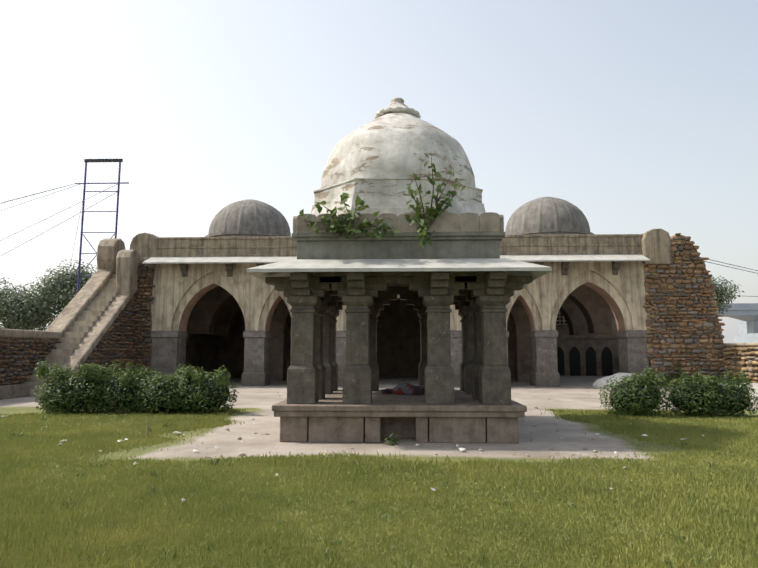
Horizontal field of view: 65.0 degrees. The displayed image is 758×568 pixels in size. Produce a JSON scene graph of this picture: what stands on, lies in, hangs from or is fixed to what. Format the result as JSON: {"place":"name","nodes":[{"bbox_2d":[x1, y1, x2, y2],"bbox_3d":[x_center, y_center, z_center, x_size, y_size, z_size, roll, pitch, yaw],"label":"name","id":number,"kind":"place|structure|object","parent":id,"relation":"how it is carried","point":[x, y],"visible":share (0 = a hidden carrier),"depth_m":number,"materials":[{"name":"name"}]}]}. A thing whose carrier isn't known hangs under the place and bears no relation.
{"place":"outdoors","nodes":[
{"label":"outdoors","id":0,"kind":"place"},
{"bbox_2d":[0,278,110,384],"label":"wall","id":1,"kind":"structure","parent":0,"point":[12,339],"depth_m":21.07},
{"bbox_2d":[0,339,60,384],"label":"boundary wall","id":2,"kind":"structure","parent":1,"relation":"attached to","point":[14,370],"depth_m":20.93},
{"bbox_2d":[0,238,125,338],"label":"wall coping","id":3,"kind":"object","parent":1,"relation":"attached to","point":[108,250],"depth_m":25.74,"materials":[{"name":"beige stone"}]},
{"bbox_2d":[78,295,136,378],"bbox_3d":[-11.481,2.074,24.461,0.460,4.517,5.707,0,-6,2],"label":"wall mortar","id":4,"kind":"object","parent":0,"point":[127,357],"depth_m":25.50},
{"bbox_2d":[205,231,284,236],"bbox_3d":[-7.578,-1.638,34.956,5.240,2.000,5.240,0,-6,2],"label":"dome drum","id":5,"kind":"object","parent":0,"point":[242,234],"visible":0.25,"depth_m":32.65,"materials":[{"name":"grey stone"}]},
{"bbox_2d":[208,199,290,235],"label":"dome roof","id":6,"kind":"structure","parent":5,"relation":"on","point":[250,215],"depth_m":33.35,"materials":[{"name":"grey stone"}]},
{"bbox_2d":[0,408,757,567],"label":"lawn","id":7,"kind":"structure","parent":0,"point":[18,503],"depth_m":6.08,"materials":[{"name":"green plant"}]},
{"bbox_2d":[0,375,757,567],"bbox_3d":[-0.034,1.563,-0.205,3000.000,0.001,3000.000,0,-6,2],"label":"ground","id":8,"kind":"structure","parent":0,"point":[254,402],"depth_m":9.96,"materials":[{"name":"green plant"}]},
{"bbox_2d":[1,315,19,328],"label":"tree","id":9,"kind":"object","parent":8,"relation":"on","point":[9,325],"visible":0.1,"depth_m":34.09,"materials":[{"name":"green plant"}]},
{"bbox_2d":[0,277,61,330],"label":"tree","id":10,"kind":"object","parent":9,"relation":"attached to","point":[30,312],"visible":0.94,"depth_m":33.24,"materials":[{"name":"green plant"}]},
{"bbox_2d":[0,384,28,399],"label":"footing wall","id":11,"kind":"structure","parent":8,"relation":"on","point":[10,391],"depth_m":19.90,"materials":[{"name":"stone"}]},
{"bbox_2d":[21,274,116,395],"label":"stair steps","id":12,"kind":"structure","parent":8,"relation":"on","point":[83,324],"depth_m":24.00,"materials":[{"name":"stone"}]},
{"bbox_2d":[51,250,139,380],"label":"stair parapet","id":13,"kind":"structure","parent":8,"relation":"on","point":[127,263],"depth_m":25.80,"materials":[{"name":"beige stone"}]},
{"bbox_2d":[75,292,137,379],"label":"stone wall","id":14,"kind":"structure","parent":13,"relation":"attached to","point":[121,337],"depth_m":25.59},
{"bbox_2d":[75,162,128,292],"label":"tower","id":15,"kind":"structure","parent":8,"relation":"on","point":[82,220],"depth_m":32.11,"materials":[{"name":"metal"}]},
{"bbox_2d":[84,159,122,162],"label":"tower top beam","id":16,"kind":"structure","parent":15,"relation":"attached to","point":[102,160],"depth_m":32.41,"materials":[{"name":"black metal"}]},
{"bbox_2d":[32,359,238,414],"bbox_3d":[-6.184,2.631,15.242,5.294,1.407,1.802,0,-6,2],"label":"hedge","id":17,"kind":"object","parent":8,"relation":"on","point":[65,391],"visible":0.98,"depth_m":14.85,"materials":[{"name":"green plant"}]},
{"bbox_2d":[146,418,148,437],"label":"post","id":18,"kind":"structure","parent":8,"relation":"on","point":[147,431],"depth_m":10.79,"materials":[{"name":"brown wood"}]},
{"bbox_2d":[31,386,649,459],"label":"forecourt pebbles","id":19,"kind":"object","parent":8,"relation":"on","point":[438,446],"visible":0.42,"depth_m":9.80,"materials":[{"name":"stone"}]},
{"bbox_2d":[46,422,703,524],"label":"litter scraps","id":20,"kind":"object","parent":8,"relation":"on","point":[461,449],"visible":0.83,"depth_m":9.52,"materials":[{"name":"paper"}]},
{"bbox_2d":[140,254,646,330],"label":"facade wall","id":21,"kind":"structure","parent":8,"relation":"on","point":[176,295],"depth_m":27.09,"materials":[{"name":"beige stone"}]},
{"bbox_2d":[133,263,154,378],"bbox_3d":[-10.728,1.848,27.457,0.802,5.600,0.740,0,-6,2],"label":"mortar","id":22,"kind":"object","parent":21,"relation":"attached to","point":[148,361],"visible":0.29,"depth_m":27.11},
{"bbox_2d":[133,263,154,377],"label":"stone wall","id":23,"kind":"structure","parent":22,"relation":"attached to","point":[140,295],"depth_m":27.02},
{"bbox_2d":[142,254,649,263],"bbox_3d":[0.616,-1.119,26.665,22.350,0.440,0.920,0,-6,2],"label":"eave","id":24,"kind":"object","parent":21,"relation":"attached to","point":[523,258],"visible":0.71,"depth_m":26.56,"materials":[{"name":"grey stone"}]},
{"bbox_2d":[156,234,642,256],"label":"parapet","id":25,"kind":"structure","parent":21,"relation":"on","point":[509,245],"depth_m":27.07,"materials":[{"name":"beige stone"}]},
{"bbox_2d":[179,261,621,276],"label":"eave brackets","id":26,"kind":"object","parent":21,"relation":"attached to","point":[564,267],"visible":0.25,"depth_m":26.80,"materials":[{"name":"beige stone"}]},
{"bbox_2d":[130,228,671,264],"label":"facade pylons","id":27,"kind":"object","parent":21,"relation":"on","point":[655,246],"visible":0.52,"depth_m":26.56,"materials":[{"name":"beige stone"}]},
{"bbox_2d":[186,284,611,381],"bbox_3d":[0.616,2.421,33.457,23.050,5.800,4.500,0,-6,2],"label":"hall interior","id":28,"kind":"object","parent":8,"relation":"on","point":[584,310],"visible":0.19,"depth_m":31.52,"materials":[{"name":"black stone"}]},
{"bbox_2d":[272,389,526,442],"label":"pavilion plinth","id":29,"kind":"structure","parent":8,"relation":"on","point":[464,418],"depth_m":10.26,"materials":[{"name":"grey stone"}]},
{"bbox_2d":[265,271,532,404],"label":"pavilion columns","id":30,"kind":"structure","parent":29,"relation":"on","point":[479,300],"depth_m":10.67,"materials":[{"name":"grey stone"}]},
{"bbox_2d":[247,258,551,297],"bbox_3d":[0.407,-0.079,12.650,5.160,0.310,5.160,0,-6,2],"label":"pavilion eave","id":31,"kind":"object","parent":30,"relation":"on","point":[510,267],"visible":0.43,"depth_m":10.28,"materials":[{"name":"grey stone"}]},
{"bbox_2d":[291,212,504,258],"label":"pavilion parapet","id":32,"kind":"structure","parent":31,"relation":"on","point":[468,235],"depth_m":10.83,"materials":[{"name":"grey stone"}]},
{"bbox_2d":[311,177,485,216],"bbox_3d":[0.407,-1.267,12.784,3.640,1.100,3.640,0,-6,2],"label":"dome drum","id":33,"kind":"object","parent":32,"relation":"on","point":[386,195],"visible":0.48,"depth_m":11.16,"materials":[{"name":"beige stone"}]},
{"bbox_2d":[321,112,474,187],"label":"dome","id":34,"kind":"structure","parent":33,"relation":"on","point":[395,145],"depth_m":11.57,"materials":[{"name":"beige stone"}]},
{"bbox_2d":[374,97,420,118],"bbox_3d":[0.407,-3.841,13.072,1.034,0.480,1.034,0,-6,2],"label":"dome finial","id":35,"kind":"object","parent":34,"relation":"on","point":[397,104],"visible":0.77,"depth_m":12.73,"materials":[{"name":"beige stone"}]},
{"bbox_2d":[381,383,424,394],"bbox_3d":[0.841,2.268,12.902,1.570,0.231,0.608,0,-6,2],"label":"sleeping figure blanket","id":36,"kind":"object","parent":29,"relation":"on","point":[405,389],"visible":0.62,"depth_m":12.76,"materials":[{"name":"fabric"}]},
{"bbox_2d":[149,330,649,386],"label":"arcade piers","id":37,"kind":"structure","parent":8,"relation":"on","point":[168,351],"depth_m":26.70,"materials":[{"name":"grey stone"}]},
{"bbox_2d":[185,298,618,375],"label":"interior wall","id":38,"kind":"structure","parent":8,"relation":"on","point":[210,353],"depth_m":37.95,"materials":[{"name":"black stone"}]},
{"bbox_2d":[556,310,567,324],"bbox_3d":[12.251,1.741,37.941,2.000,1.750,0.070,0,-6,2],"label":"lattice window","id":39,"kind":"structure","parent":38,"relation":"attached to","point":[560,317],"depth_m":37.87,"materials":[{"name":"grey stone"}]},
{"bbox_2d":[556,311,612,375],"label":"dark qibla openings","id":40,"kind":"object","parent":38,"relation":"attached to","point":[591,365],"visible":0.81,"depth_m":37.60,"materials":[{"name":"black"}]},
{"bbox_2d":[377,319,616,375],"bbox_3d":[7.450,4.006,37.720,15.500,3.600,0.400,0,-6,2],"label":"qibla mihrab","id":41,"kind":"object","parent":8,"relation":"on","point":[389,330],"visible":0.71,"depth_m":37.86,"materials":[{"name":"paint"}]},
{"bbox_2d":[385,360,752,445],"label":"weeds","id":42,"kind":"object","parent":8,"relation":"on","point":[671,377],"visible":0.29,"depth_m":25.62,"materials":[{"name":"green plant"}]},
{"bbox_2d":[592,373,640,388],"bbox_3d":[10.549,4.162,25.624,2.653,0.692,1.929,0,-6,2],"label":"lime heap","id":43,"kind":"object","parent":8,"relation":"on","point":[600,382],"visible":0.35,"depth_m":25.24,"materials":[{"name":"white"}]},
{"bbox_2d":[599,366,673,417],"bbox_3d":[6.215,2.614,14.461,1.760,1.253,1.347,0,-6,2],"label":"shrub","id":44,"kind":"object","parent":8,"relation":"on","point":[643,396],"visible":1,"depth_m":14.15,"materials":[{"name":"green plant"}]},
{"bbox_2d":[642,233,726,386],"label":"stone wall","id":45,"kind":"structure","parent":8,"relation":"on","point":[677,339],"depth_m":26.24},
{"bbox_2d":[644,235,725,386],"bbox_3d":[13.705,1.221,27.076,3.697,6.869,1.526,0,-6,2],"label":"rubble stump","id":46,"kind":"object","parent":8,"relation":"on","point":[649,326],"visible":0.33,"depth_m":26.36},
{"bbox_2d":[661,369,757,416],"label":"shrub","id":47,"kind":"object","parent":8,"relation":"on","point":[710,395],"visible":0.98,"depth_m":14.18,"materials":[{"name":"green plant"}]},
{"bbox_2d":[711,275,743,314],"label":"tree","id":48,"kind":"object","parent":8,"relation":"on","point":[720,291],"visible":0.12,"depth_m":42.90,"materials":[{"name":"green plant"}]},
{"bbox_2d":[718,303,757,342],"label":"building","id":49,"kind":"structure","parent":8,"relation":"on","point":[745,315],"depth_m":147.03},
{"bbox_2d":[721,383,757,400],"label":"ledge kerb","id":50,"kind":"structure","parent":8,"relation":"on","point":[755,385],"depth_m":21.29,"materials":[{"name":"stone"}]},
{"bbox_2d":[725,346,757,380],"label":"wall","id":51,"kind":"structure","parent":8,"relation":"on","point":[735,360],"depth_m":24.73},
{"bbox_2d":[722,347,757,382],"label":"wall mortar","id":52,"kind":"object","parent":51,"relation":"attached to","point":[739,362],"depth_m":24.60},
{"bbox_2d":[723,343,757,345],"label":"wall coping","id":53,"kind":"object","parent":51,"relation":"on","point":[740,344],"depth_m":24.84,"materials":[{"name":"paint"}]},
{"bbox_2d":[0,184,757,296],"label":"overhead wires","id":54,"kind":"object","parent":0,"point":[116,192],"visible":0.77,"depth_m":31.70,"materials":[{"name":"grey metal"}]},
{"bbox_2d":[0,0,757,342],"label":"sky","id":55,"kind":"structure","parent":0,"point":[641,116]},
{"bbox_2d":[508,229,592,234],"bbox_3d":[9.712,-1.705,34.354,5.240,2.000,5.240,0,-6,2],"label":"dome drum","id":56,"kind":"object","parent":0,"point":[555,232],"visible":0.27,"depth_m":32.05,"materials":[{"name":"grey stone"}]},
{"bbox_2d":[505,197,589,234],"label":"dome roof","id":57,"kind":"structure","parent":56,"relation":"on","point":[546,213],"depth_m":32.76,"materials":[{"name":"grey stone"}]},
{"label":"tree trunk","id":58,"kind":"object","parent":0,"visible":0},
{"bbox_2d":[27,259,97,318],"bbox_3d":[-18.521,0.379,36.129,6.310,3.759,4.605,-6,-9,44],"label":"tree","id":59,"kind":"object","parent":58,"relation":"attached to","point":[64,288],"visible":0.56,"depth_m":35.00,"materials":[{"name":"green plant"}]}
]}

